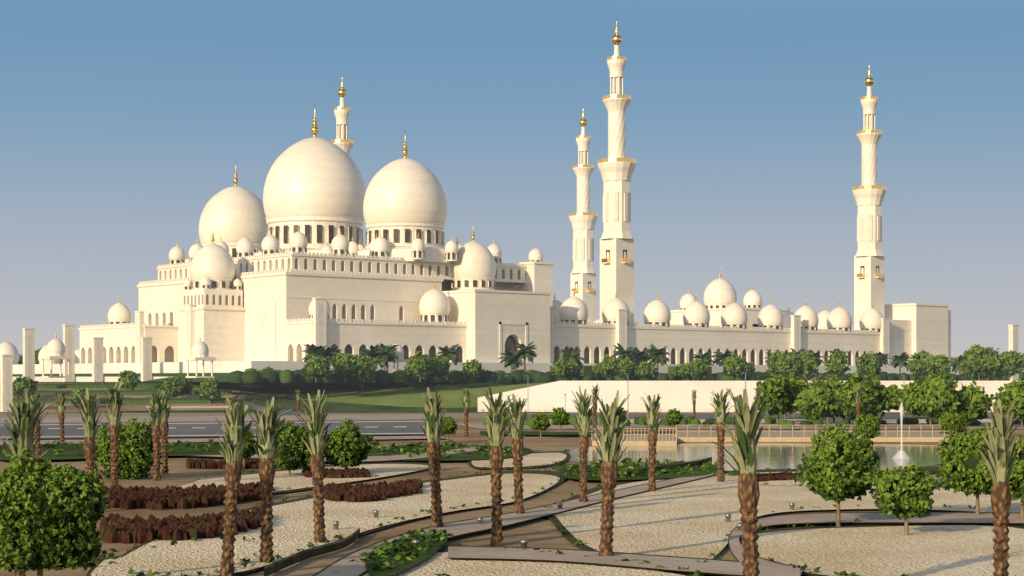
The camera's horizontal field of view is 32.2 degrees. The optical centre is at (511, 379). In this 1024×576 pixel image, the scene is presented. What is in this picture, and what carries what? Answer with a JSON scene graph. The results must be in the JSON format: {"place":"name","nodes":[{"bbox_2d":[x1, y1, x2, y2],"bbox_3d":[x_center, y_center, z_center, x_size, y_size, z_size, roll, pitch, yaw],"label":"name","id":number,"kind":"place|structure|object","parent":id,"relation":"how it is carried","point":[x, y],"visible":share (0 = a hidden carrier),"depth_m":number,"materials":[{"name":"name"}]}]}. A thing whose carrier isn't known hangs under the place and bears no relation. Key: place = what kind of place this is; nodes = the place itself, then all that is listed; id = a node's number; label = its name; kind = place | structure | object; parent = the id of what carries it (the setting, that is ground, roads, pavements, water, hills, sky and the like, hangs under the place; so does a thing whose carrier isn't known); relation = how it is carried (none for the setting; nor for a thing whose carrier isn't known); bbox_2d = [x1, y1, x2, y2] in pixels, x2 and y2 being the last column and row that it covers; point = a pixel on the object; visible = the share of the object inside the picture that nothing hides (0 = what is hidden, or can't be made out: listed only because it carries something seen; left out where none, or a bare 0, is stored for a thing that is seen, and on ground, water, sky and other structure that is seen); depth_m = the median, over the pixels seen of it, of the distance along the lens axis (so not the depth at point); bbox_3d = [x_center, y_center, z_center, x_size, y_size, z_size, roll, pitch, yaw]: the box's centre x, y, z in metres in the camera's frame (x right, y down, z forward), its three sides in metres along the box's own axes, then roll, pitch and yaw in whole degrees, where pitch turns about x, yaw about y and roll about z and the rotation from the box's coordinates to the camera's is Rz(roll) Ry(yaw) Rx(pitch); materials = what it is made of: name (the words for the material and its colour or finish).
{"place":"outdoors","nodes":[
{"label":"outdoors","id":0,"kind":"place"},
{"bbox_2d":[0,361,1023,575],"bbox_3d":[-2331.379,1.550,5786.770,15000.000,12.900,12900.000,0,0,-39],"label":"ground","id":1,"kind":"structure","parent":0,"point":[543,532],"depth_m":251.78,"materials":[{"name":"beige concrete"}]},
{"bbox_2d":[0,324,1018,575],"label":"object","id":2,"kind":"object","parent":1,"relation":"on","point":[56,350],"visible":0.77,"depth_m":404.93,"materials":[{"name":"stone"}]},
{"bbox_2d":[0,341,1023,575],"bbox_3d":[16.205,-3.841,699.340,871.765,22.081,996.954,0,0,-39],"label":"vegetation","id":3,"kind":"object","parent":1,"relation":"on","point":[48,516],"visible":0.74,"depth_m":96.81,"materials":[{"name":"green plant"}]},
{"bbox_2d":[0,384,1023,575],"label":"patches","id":4,"kind":"object","parent":1,"relation":"on","point":[672,523],"visible":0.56,"depth_m":90.04,"materials":[{"name":"soil"}]},
{"bbox_2d":[79,21,950,365],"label":"mosque","id":5,"kind":"structure","parent":1,"relation":"on","point":[289,267],"depth_m":538.43,"materials":[{"name":"stone"}]},
{"bbox_2d":[0,0,1023,358],"label":"sky","id":6,"kind":"structure","parent":0,"point":[121,121],"materials":[{"name":"blue"}]}
]}

